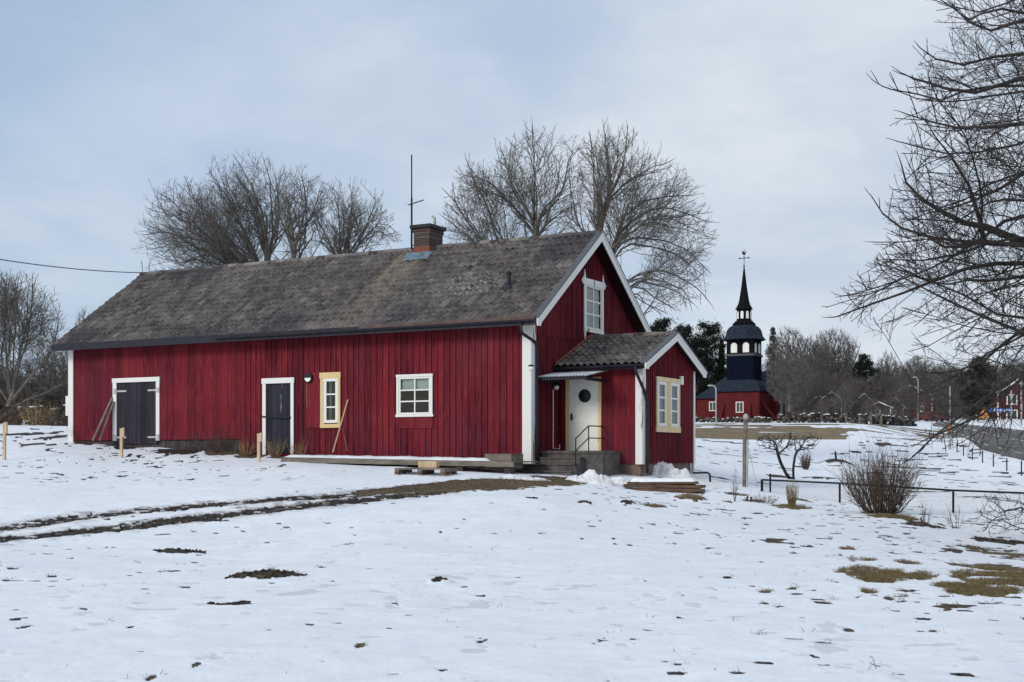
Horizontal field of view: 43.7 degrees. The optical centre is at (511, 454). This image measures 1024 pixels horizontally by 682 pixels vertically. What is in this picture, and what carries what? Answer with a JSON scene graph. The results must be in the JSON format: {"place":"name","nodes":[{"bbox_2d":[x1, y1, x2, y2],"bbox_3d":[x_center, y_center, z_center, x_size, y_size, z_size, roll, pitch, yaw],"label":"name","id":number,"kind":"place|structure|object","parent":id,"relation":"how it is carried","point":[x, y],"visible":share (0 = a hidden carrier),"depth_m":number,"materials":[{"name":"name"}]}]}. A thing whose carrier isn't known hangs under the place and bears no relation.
{"place":"outdoors","nodes":[
{"label":"outdoors","id":0,"kind":"place"},
{"bbox_2d":[0,414,1023,681],"bbox_3d":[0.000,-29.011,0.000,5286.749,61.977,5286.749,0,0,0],"label":"snowy ground","id":1,"kind":"structure","parent":0,"point":[558,600],"depth_m":16.85,"materials":[{"name":"snow"}]},
{"bbox_2d":[3,422,7,459],"bbox_3d":[-15.849,-0.281,39.942,0.150,1.497,0.070,0,0,20],"label":"survey stake","id":2,"kind":"object","parent":1,"relation":"on","point":[5,427],"visible":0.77,"depth_m":39.92,"materials":[{"name":"brown wood"}]},
{"bbox_2d":[0,397,30,424],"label":"dry brush","id":3,"kind":"object","parent":1,"relation":"on","point":[12,421],"visible":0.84,"depth_m":60.38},
{"bbox_2d":[0,354,51,410],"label":"bare tree","id":4,"kind":"object","parent":1,"relation":"on","point":[3,380],"visible":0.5,"depth_m":107.90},
{"bbox_2d":[0,404,67,425],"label":"hedge","id":5,"kind":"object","parent":1,"relation":"on","point":[62,410],"depth_m":61.69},
{"bbox_2d":[0,269,68,414],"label":"bare tree","id":6,"kind":"object","parent":1,"relation":"on","point":[9,303],"visible":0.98,"depth_m":65.77,"materials":[{"name":"grey plant"}]},
{"bbox_2d":[14,394,59,425],"bbox_3d":[-22.171,-2.139,59.986,2.454,1.576,1.969,0,0,0],"label":"dry brush","id":7,"kind":"object","parent":1,"relation":"on","point":[33,423],"visible":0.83,"depth_m":59.89,"materials":[{"name":"plant"}]},
{"bbox_2d":[17,350,67,410],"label":"bare tree","id":8,"kind":"object","parent":1,"relation":"on","point":[46,371],"visible":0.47,"depth_m":111.78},
{"bbox_2d":[44,370,61,413],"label":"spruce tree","id":9,"kind":"object","parent":1,"relation":"on","point":[53,397],"visible":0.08,"depth_m":129.82,"materials":[{"name":"green plant"}]},
{"bbox_2d":[41,400,67,425],"bbox_3d":[-20.767,-1.912,58.566,1.650,1.271,1.654,0,0,-23],"label":"dry brush","id":10,"kind":"object","parent":1,"relation":"on","point":[64,422],"visible":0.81,"depth_m":58.47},
{"bbox_2d":[42,351,67,405],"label":"bare tree","id":11,"kind":"object","parent":1,"relation":"on","point":[64,363],"visible":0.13,"depth_m":117.42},
{"bbox_2d":[75,309,90,324],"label":"bare tree","id":12,"kind":"object","parent":1,"relation":"on","point":[82,317],"visible":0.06,"depth_m":149.86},
{"bbox_2d":[120,428,124,457],"bbox_3d":[-12.451,-0.229,40.799,0.150,1.278,0.070,0,0,20],"label":"survey stake","id":13,"kind":"object","parent":1,"relation":"on","point":[122,432],"visible":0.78,"depth_m":40.78,"materials":[{"name":"brown wood"}]},
{"bbox_2d":[175,432,212,450],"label":"dry weeds","id":14,"kind":"object","parent":1,"relation":"on","point":[195,444],"visible":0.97,"depth_m":41.64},
{"bbox_2d":[132,149,302,271],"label":"bare tree","id":15,"kind":"object","parent":1,"relation":"on","point":[224,246],"visible":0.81,"depth_m":77.26,"materials":[{"name":"grey plant"}]},
{"bbox_2d":[205,426,233,452],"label":"dry weeds","id":16,"kind":"object","parent":1,"relation":"on","point":[217,450],"visible":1,"depth_m":41.02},
{"bbox_2d":[236,436,256,454],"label":"dry weeds","id":17,"kind":"object","parent":1,"relation":"on","point":[250,451],"visible":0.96,"depth_m":40.43,"materials":[{"name":"plant"}]},
{"bbox_2d":[257,433,261,461],"bbox_3d":[-7.527,-0.071,38.111,0.150,1.176,0.070,0,0,20],"label":"survey stake","id":18,"kind":"object","parent":1,"relation":"on","point":[259,438],"visible":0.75,"depth_m":38.09,"materials":[{"name":"brown wood"}]},
{"bbox_2d":[264,433,288,456],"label":"dry weeds","id":19,"kind":"object","parent":1,"relation":"on","point":[277,451],"visible":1,"depth_m":39.84,"materials":[{"name":"plant"}]},
{"bbox_2d":[286,436,308,454],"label":"dry weeds","id":20,"kind":"object","parent":1,"relation":"on","point":[298,449],"visible":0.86,"depth_m":39.57,"materials":[{"name":"plant"}]},
{"bbox_2d":[269,166,335,259],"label":"bare tree","id":21,"kind":"object","parent":1,"relation":"on","point":[293,240],"visible":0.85,"depth_m":75.75,"materials":[{"name":"grey plant"}]},
{"bbox_2d":[308,176,401,255],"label":"bare tree","id":22,"kind":"object","parent":1,"relation":"on","point":[346,244],"visible":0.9,"depth_m":76.58,"materials":[{"name":"grey plant"}]},
{"bbox_2d":[51,215,706,475],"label":"red house","id":23,"kind":"structure","parent":1,"relation":"on","point":[555,354],"depth_m":39.16,"materials":[{"name":"wood"}]},
{"bbox_2d":[0,259,141,272],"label":"overhead cable","id":24,"kind":"object","parent":23,"relation":"attached to","point":[69,268],"visible":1,"depth_m":42.24,"materials":[{"name":"black metal"}]},
{"bbox_2d":[92,397,112,440],"bbox_3d":[-13.935,-1.221,43.466,0.717,1.480,0.140,0,0,-42],"label":"leaning board","id":25,"kind":"object","parent":23,"relation":"attached to","point":[102,419],"visible":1,"depth_m":43.44,"materials":[{"name":"grey wood"}]},
{"bbox_2d":[99,401,114,440],"bbox_3d":[-13.790,-1.154,43.450,0.527,1.342,0.120,0,0,-39],"label":"leaning board","id":26,"kind":"object","parent":23,"relation":"attached to","point":[106,421],"visible":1,"depth_m":43.43,"materials":[{"name":"grey wood"}]},
{"bbox_2d":[113,382,136,443],"bbox_3d":[-13.160,-1.408,43.430,0.997,2.086,0.108,0,0,29],"label":"barn door","id":27,"kind":"structure","parent":23,"relation":"in","point":[127,392],"depth_m":43.40,"materials":[{"name":"paint"}]},
{"bbox_2d":[137,382,158,443],"bbox_3d":[-12.237,-1.408,42.927,1.067,2.086,0.108,0,0,29],"label":"barn door","id":28,"kind":"structure","parent":23,"relation":"in","point":[146,391],"depth_m":42.98,"materials":[{"name":"paint"}]},
{"bbox_2d":[262,384,290,453],"bbox_3d":[-7.392,-1.133,40.262,1.141,2.202,0.125,0,0,29],"label":"plank door","id":29,"kind":"structure","parent":23,"relation":"in","point":[278,416],"depth_m":40.26,"materials":[{"name":"paint"}]},
{"bbox_2d":[324,378,337,422],"bbox_3d":[-5.537,-1.667,39.290,0.525,1.368,0.158,0,0,29],"label":"window","id":30,"kind":"structure","parent":23,"relation":"in","point":[330,394],"depth_m":39.32,"materials":[{"name":"white paint"}]},
{"bbox_2d":[404,155,423,248],"bbox_3d":[-3.225,-8.336,42.049,0.876,3.101,0.347,0,0,29],"label":"tv aerial","id":31,"kind":"object","parent":23,"relation":"attached to","point":[411,204],"visible":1,"depth_m":42.06,"materials":[{"name":"black metal"}]},
{"bbox_2d":[399,376,429,414],"bbox_3d":[-2.866,-1.754,37.812,1.108,1.109,0.102,0,0,29],"label":"window","id":32,"kind":"structure","parent":23,"relation":"in","point":[414,384],"depth_m":37.80,"materials":[{"name":"white paint"}]},
{"bbox_2d":[569,379,598,450],"bbox_3d":[2.087,-1.159,37.096,0.943,2.071,0.100,0,0,29],"label":"porch door","id":33,"kind":"structure","parent":23,"relation":"in","point":[583,394],"depth_m":37.11,"materials":[{"name":"white wood"}]},
{"bbox_2d":[586,285,601,330],"bbox_3d":[2.472,-4.535,39.530,0.148,1.318,1.134,0,0,29],"label":"window","id":34,"kind":"structure","parent":23,"relation":"in","point":[591,294],"depth_m":39.55,"materials":[{"name":"glass"}]},
{"bbox_2d":[658,381,666,425],"bbox_3d":[4.348,-1.497,37.498,0.178,1.307,0.638,0,0,29],"label":"window","id":35,"kind":"structure","parent":23,"relation":"in","point":[659,382],"depth_m":37.68,"materials":[{"name":"white paint"}]},
{"bbox_2d":[670,383,678,426],"bbox_3d":[4.813,-1.497,38.362,0.178,1.307,0.658,0,0,29],"label":"window","id":36,"kind":"structure","parent":23,"relation":"in","point":[676,385],"depth_m":38.54,"materials":[{"name":"white paint"}]},
{"bbox_2d":[281,455,542,473],"bbox_3d":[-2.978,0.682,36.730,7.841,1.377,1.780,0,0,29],"label":"wooden deck","id":37,"kind":"structure","parent":1,"relation":"on","point":[460,464],"depth_m":35.86,"materials":[{"name":"grey wood"}]},
{"bbox_2d":[332,399,347,451],"bbox_3d":[-5.215,-0.886,38.799,0.530,1.608,0.047,0,0,-29],"label":"leaning pole","id":38,"kind":"object","parent":37,"relation":"on","point":[340,425],"visible":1,"depth_m":38.78,"materials":[{"name":"brown wood"}]},
{"bbox_2d":[485,454,523,467],"bbox_3d":[-0.210,0.166,34.923,0.834,0.390,0.720,0,0,29],"label":"wooden box","id":39,"kind":"object","parent":37,"relation":"on","point":[504,457],"visible":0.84,"depth_m":34.65,"materials":[{"name":"grey wood"}]},
{"bbox_2d":[395,468,456,474],"bbox_3d":[-2.269,0.425,33.660,1.440,0.165,0.800,0,0,22],"label":"wooden pallet","id":40,"kind":"object","parent":1,"relation":"on","point":[443,471],"visible":0.99,"depth_m":33.40,"materials":[{"name":"grey wood"}]},
{"bbox_2d":[418,461,438,467],"bbox_3d":[-2.189,0.253,33.610,0.540,0.170,0.180,0,0,23],"label":"timber offcut","id":41,"kind":"object","parent":40,"relation":"on","point":[428,464],"visible":1,"depth_m":33.52,"materials":[{"name":"brown wood"}]},
{"bbox_2d":[0,359,1021,419],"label":"distant wood","id":42,"kind":"object","parent":1,"relation":"on","point":[894,381],"visible":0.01,"depth_m":273.63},
{"bbox_2d":[0,470,1023,678],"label":"grass tufts","id":43,"kind":"object","parent":1,"relation":"on","point":[971,586],"visible":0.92,"depth_m":16.37,"materials":[{"name":"plant"}]},
{"bbox_2d":[3,478,1020,676],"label":"earth clods","id":44,"kind":"object","parent":1,"relation":"on","point":[291,572],"visible":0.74,"depth_m":23.03,"materials":[{"name":"soil"}]},
{"bbox_2d":[438,116,586,243],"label":"bare tree","id":45,"kind":"object","parent":1,"relation":"on","point":[498,194],"visible":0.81,"depth_m":69.68,"materials":[{"name":"grey plant"}]},
{"bbox_2d":[494,474,549,480],"bbox_3d":[0.187,0.612,32.580,2.019,0.264,0.802,0,0,17],"label":"snow heap","id":46,"kind":"object","parent":1,"relation":"on","point":[510,476],"visible":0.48,"depth_m":32.45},
{"bbox_2d":[565,469,614,485],"bbox_3d":[2.029,0.628,33.391,1.588,0.512,0.784,0,0,17],"label":"snow heap","id":47,"kind":"object","parent":1,"relation":"on","point":[591,476],"visible":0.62,"depth_m":33.18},
{"bbox_2d":[611,477,628,483],"bbox_3d":[2.897,0.732,34.397,1.211,0.283,0.577,0,0,17],"label":"snow heap","id":48,"kind":"object","parent":1,"relation":"on","point":[619,480],"visible":0.32,"depth_m":34.28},
{"bbox_2d":[561,117,718,315],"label":"bare tree","id":49,"kind":"object","parent":1,"relation":"on","point":[602,208],"visible":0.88,"depth_m":67.47,"materials":[{"name":"grey plant"}]},
{"bbox_2d":[623,477,705,491],"bbox_3d":[3.906,0.763,32.887,2.192,0.352,1.012,0,0,16],"label":"plank stack","id":50,"kind":"object","parent":1,"relation":"on","point":[670,484],"visible":0.99,"depth_m":32.60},
{"bbox_2d":[650,317,685,338],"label":"pine tree","id":51,"kind":"object","parent":1,"relation":"on","point":[661,325],"visible":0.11,"depth_m":238.57,"materials":[{"name":"green plant"}]},
{"bbox_2d":[652,461,691,477],"bbox_3d":[4.309,0.493,37.367,2.354,0.635,0.796,0,0,17],"label":"snow heap","id":52,"kind":"object","parent":1,"relation":"on","point":[664,469],"visible":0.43,"depth_m":37.06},
{"bbox_2d":[675,322,704,381],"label":"pine tree","id":53,"kind":"object","parent":1,"relation":"on","point":[687,330],"visible":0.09,"depth_m":246.63,"materials":[{"name":"green plant"}]},
{"bbox_2d":[693,472,710,481],"bbox_3d":[5.500,0.634,36.967,0.539,0.302,0.060,0,0,0],"label":"bent pipe","id":54,"kind":"object","parent":1,"relation":"on","point":[704,473],"visible":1,"depth_m":36.94,"materials":[{"name":"black metal"}]},
{"bbox_2d":[687,338,720,416],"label":"pine tree","id":55,"kind":"object","parent":1,"relation":"on","point":[702,356],"visible":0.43,"depth_m":234.39,"materials":[{"name":"green plant"}]},
{"bbox_2d":[687,319,726,384],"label":"pine tree","id":56,"kind":"object","parent":1,"relation":"on","point":[712,332],"visible":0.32,"depth_m":253.53,"materials":[{"name":"green plant"}]},
{"bbox_2d":[708,385,716,422],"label":"street lamp","id":57,"kind":"object","parent":1,"relation":"on","point":[715,402],"visible":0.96,"depth_m":127.94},
{"bbox_2d":[716,338,725,377],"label":"spruce tree","id":58,"kind":"object","parent":1,"relation":"on","point":[724,361],"visible":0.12,"depth_m":274.59,"materials":[{"name":"green plant"}]},
{"bbox_2d":[695,416,772,422],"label":"stone wall","id":59,"kind":"structure","parent":1,"relation":"on","point":[759,419],"depth_m":147.07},
{"bbox_2d":[695,251,795,420],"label":"wooden church","id":60,"kind":"structure","parent":1,"relation":"on","point":[741,390],"depth_m":203.16,"materials":[{"name":"red"}]},
{"bbox_2d":[736,402,743,412],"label":"window","id":61,"kind":"structure","parent":60,"relation":"in","point":[739,405],"depth_m":201.74,"materials":[{"name":"white paint"}]},
{"bbox_2d":[742,413,756,486],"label":"paired posts","id":62,"kind":"object","parent":1,"relation":"on","point":[745,454],"visible":0.84,"depth_m":36.37,"materials":[{"name":"grey wood"}]},
{"bbox_2d":[752,493,779,503],"bbox_3d":[5.919,1.012,29.915,0.645,0.296,0.679,0,0,0],"label":"dry weed","id":63,"kind":"object","parent":1,"relation":"on","point":[769,497],"visible":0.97,"depth_m":29.85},
{"bbox_2d":[762,326,782,380],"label":"larch tree","id":64,"kind":"object","parent":1,"relation":"on","point":[772,338],"visible":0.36,"depth_m":231.76,"materials":[{"name":"grey plant"}]},
{"bbox_2d":[755,431,799,478],"bbox_3d":[11.219,0.107,53.983,1.884,2.238,1.250,0,0,0],"label":"orchard tree","id":65,"kind":"object","parent":1,"relation":"on","point":[788,476],"visible":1,"depth_m":53.99,"materials":[{"name":"brown plant"}]},
{"bbox_2d":[766,343,799,392],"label":"bare tree","id":66,"kind":"object","parent":1,"relation":"on","point":[780,356],"visible":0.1,"depth_m":225.76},
{"bbox_2d":[763,353,813,419],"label":"bare tree","id":67,"kind":"object","parent":1,"relation":"on","point":[790,392],"visible":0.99,"depth_m":171.40,"materials":[{"name":"plant"}]},
{"bbox_2d":[785,482,798,505],"bbox_3d":[6.555,0.877,29.869,0.314,0.658,0.300,0,0,0],"label":"straw tuft","id":68,"kind":"object","parent":1,"relation":"on","point":[791,498],"visible":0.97,"depth_m":29.84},
{"bbox_2d":[769,325,835,393],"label":"bare tree","id":69,"kind":"object","parent":1,"relation":"on","point":[787,345],"visible":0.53,"depth_m":204.15,"materials":[{"name":"plant"}]},
{"bbox_2d":[791,395,816,420],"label":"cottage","id":70,"kind":"structure","parent":1,"relation":"on","point":[793,410],"depth_m":198.00,"materials":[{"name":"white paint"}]},
{"bbox_2d":[783,366,826,417],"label":"bare tree","id":71,"kind":"object","parent":1,"relation":"on","point":[806,403],"visible":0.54,"depth_m":177.45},
{"bbox_2d":[788,434,821,479],"bbox_3d":[12.428,0.116,54.040,1.477,2.130,0.889,0,0,0],"label":"orchard tree","id":72,"kind":"object","parent":1,"relation":"on","point":[794,458],"visible":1,"depth_m":53.95,"materials":[{"name":"brown plant"}]},
{"bbox_2d":[798,450,811,469],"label":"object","id":73,"kind":"object","parent":1,"relation":"on","point":[805,464],"visible":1,"depth_m":65.14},
{"bbox_2d":[798,368,838,416],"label":"bare tree","id":74,"kind":"object","parent":1,"relation":"on","point":[824,384],"visible":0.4,"depth_m":181.40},
{"bbox_2d":[798,338,847,394],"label":"bare tree","id":75,"kind":"object","parent":1,"relation":"on","point":[820,363],"visible":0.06,"depth_m":220.78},
{"bbox_2d":[814,397,838,420],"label":"bare tree","id":76,"kind":"object","parent":1,"relation":"on","point":[827,406],"visible":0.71,"depth_m":167.76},
{"bbox_2d":[819,390,843,420],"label":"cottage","id":77,"kind":"structure","parent":1,"relation":"on","point":[832,403],"depth_m":189.92,"materials":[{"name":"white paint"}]},
{"bbox_2d":[810,326,855,392],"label":"bare tree","id":78,"kind":"object","parent":1,"relation":"on","point":[823,339],"visible":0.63,"depth_m":213.91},
{"bbox_2d":[826,368,861,413],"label":"bare tree","id":79,"kind":"object","parent":1,"relation":"on","point":[841,381],"visible":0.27,"depth_m":189.58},
{"bbox_2d":[835,384,855,412],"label":"bare tree","id":80,"kind":"object","parent":1,"relation":"on","point":[845,405],"visible":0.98,"depth_m":169.81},
{"bbox_2d":[776,412,916,425],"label":"stone wall","id":81,"kind":"structure","parent":1,"relation":"on","point":[893,420],"depth_m":139.06,"materials":[{"name":"stone"}]},
{"bbox_2d":[834,336,860,396],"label":"bare tree","id":82,"kind":"object","parent":1,"relation":"on","point":[856,355],"visible":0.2,"depth_m":234.50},
{"bbox_2d":[839,375,879,419],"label":"bare tree","id":83,"kind":"object","parent":1,"relation":"on","point":[858,399],"visible":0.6,"depth_m":184.50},
{"bbox_2d":[847,393,871,418],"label":"cottage","id":84,"kind":"structure","parent":1,"relation":"on","point":[864,394],"depth_m":187.96,"materials":[{"name":"white paint"}]},
{"bbox_2d":[845,412,881,424],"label":"field fence","id":85,"kind":"object","parent":1,"relation":"on","point":[859,418],"visible":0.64,"depth_m":123.91,"materials":[{"name":"grey wood"}]},
{"bbox_2d":[846,353,881,398],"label":"pine tree","id":86,"kind":"object","parent":1,"relation":"on","point":[863,363],"visible":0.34,"depth_m":209.28,"materials":[{"name":"green plant"}]},
{"bbox_2d":[861,397,881,420],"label":"bare tree","id":87,"kind":"object","parent":1,"relation":"on","point":[870,406],"visible":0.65,"depth_m":169.76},
{"bbox_2d":[865,401,892,419],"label":"cottage","id":88,"kind":"structure","parent":1,"relation":"on","point":[883,407],"depth_m":185.93,"materials":[{"name":"white paint"}]},
{"bbox_2d":[863,374,898,411],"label":"bare tree","id":89,"kind":"object","parent":1,"relation":"on","point":[878,397],"visible":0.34,"depth_m":195.55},
{"bbox_2d":[827,414,945,513],"bbox_3d":[8.254,0.135,28.440,2.709,2.373,2.279,0,0,0],"label":"bare bush","id":90,"kind":"object","parent":1,"relation":"on","point":[881,493],"visible":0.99,"depth_m":28.19,"materials":[{"name":"plant"}]},
{"bbox_2d":[875,351,899,397],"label":"bare tree","id":91,"kind":"object","parent":1,"relation":"on","point":[887,366],"visible":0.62,"depth_m":214.57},
{"bbox_2d":[876,398,903,415],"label":"cottage","id":92,"kind":"structure","parent":1,"relation":"on","point":[893,407],"depth_m":200.16,"materials":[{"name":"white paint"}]},
{"bbox_2d":[761,474,1023,514],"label":"fence","id":93,"kind":"object","parent":1,"relation":"on","point":[840,490],"visible":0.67,"depth_m":30.84,"materials":[{"name":"black metal"}]},
{"bbox_2d":[884,381,921,417],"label":"bare tree","id":94,"kind":"object","parent":1,"relation":"on","point":[900,405],"visible":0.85,"depth_m":177.72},
{"bbox_2d":[896,355,937,420],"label":"bare tree","id":95,"kind":"object","parent":1,"relation":"on","point":[923,375],"visible":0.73,"depth_m":194.34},
{"bbox_2d":[900,385,937,419],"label":"cottage","id":96,"kind":"structure","parent":1,"relation":"on","point":[928,409],"depth_m":231.20,"materials":[{"name":"red wood"}]},
{"bbox_2d":[821,0,1023,464],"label":"bare tree","id":97,"kind":"object","parent":1,"relation":"on","point":[979,244],"visible":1,"depth_m":21.60,"materials":[{"name":"brown plant"}]},
{"bbox_2d":[917,488,931,526],"bbox_3d":[8.062,1.006,24.985,0.304,0.799,0.400,0,0,0],"label":"dry weed","id":98,"kind":"object","parent":1,"relation":"on","point":[924,519],"visible":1,"depth_m":24.98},
{"bbox_2d":[916,387,959,421],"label":"bare tree","id":99,"kind":"object","parent":1,"relation":"on","point":[936,407],"visible":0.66,"depth_m":171.78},
{"bbox_2d":[949,384,950,420],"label":"flag pole","id":100,"kind":"object","parent":1,"relation":"on","point":[949,400],"visible":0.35,"depth_m":169.98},
{"bbox_2d":[931,361,973,413],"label":"bare tree","id":101,"kind":"object","parent":1,"relation":"on","point":[942,380],"visible":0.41,"depth_m":188.97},
{"bbox_2d":[944,503,962,528],"bbox_3d":[8.657,1.189,25.001,0.496,0.506,0.337,0,0,-33],"label":"dry weed","id":102,"kind":"object","parent":1,"relation":"on","point":[955,518],"visible":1,"depth_m":24.99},
{"bbox_2d":[948,387,991,418],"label":"bare tree","id":103,"kind":"object","parent":1,"relation":"on","point":[960,408],"visible":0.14,"depth_m":185.11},
{"bbox_2d":[925,428,1021,475],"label":"roadside fence","id":104,"kind":"object","parent":1,"relation":"on","point":[976,455],"visible":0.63,"depth_m":79.92,"materials":[{"name":"black metal"}]},
{"bbox_2d":[955,356,996,421],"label":"pine tree","id":105,"kind":"object","parent":1,"relation":"on","point":[976,368],"visible":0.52,"depth_m":164.51,"materials":[{"name":"green plant"}]},
{"bbox_2d":[968,490,1023,536],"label":"bare shrub","id":106,"kind":"object","parent":1,"relation":"on","point":[1011,509],"visible":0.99,"depth_m":23.55,"materials":[{"name":"brown plant"}]},
{"bbox_2d":[974,373,1023,419],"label":"cottage","id":107,"kind":"structure","parent":1,"relation":"on","point":[1018,406],"depth_m":182.18,"materials":[{"name":"red wood"}]},
{"bbox_2d":[1006,394,1016,404],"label":"window","id":108,"kind":"structure","parent":107,"relation":"in","point":[1009,394],"depth_m":182.19,"materials":[{"name":"white paint"}]},
{"bbox_2d":[1006,410,1017,418],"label":"window","id":109,"kind":"structure","parent":107,"relation":"in","point":[1016,413],"depth_m":182.14,"materials":[{"name":"white paint"}]},
{"bbox_2d":[990,408,1010,424],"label":"direction sign","id":110,"kind":"object","parent":1,"relation":"on","point":[1000,410],"visible":0.6,"depth_m":134.94,"materials":[{"name":"blue metal"}]},
{"bbox_2d":[999,357,1023,377],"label":"bare tree","id":111,"kind":"object","parent":1,"relation":"on","point":[1020,369],"visible":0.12,"depth_m":214.42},
{"bbox_2d":[0,0,1023,403],"label":"sky","id":112,"kind":"structure","parent":0,"point":[772,107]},
{"bbox_2d":[928,420,1023,459],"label":"asphalt road","id":113,"kind":"structure","parent":0,"point":[1017,453],"depth_m":94.06,"materials":[{"name":"asphalt"}]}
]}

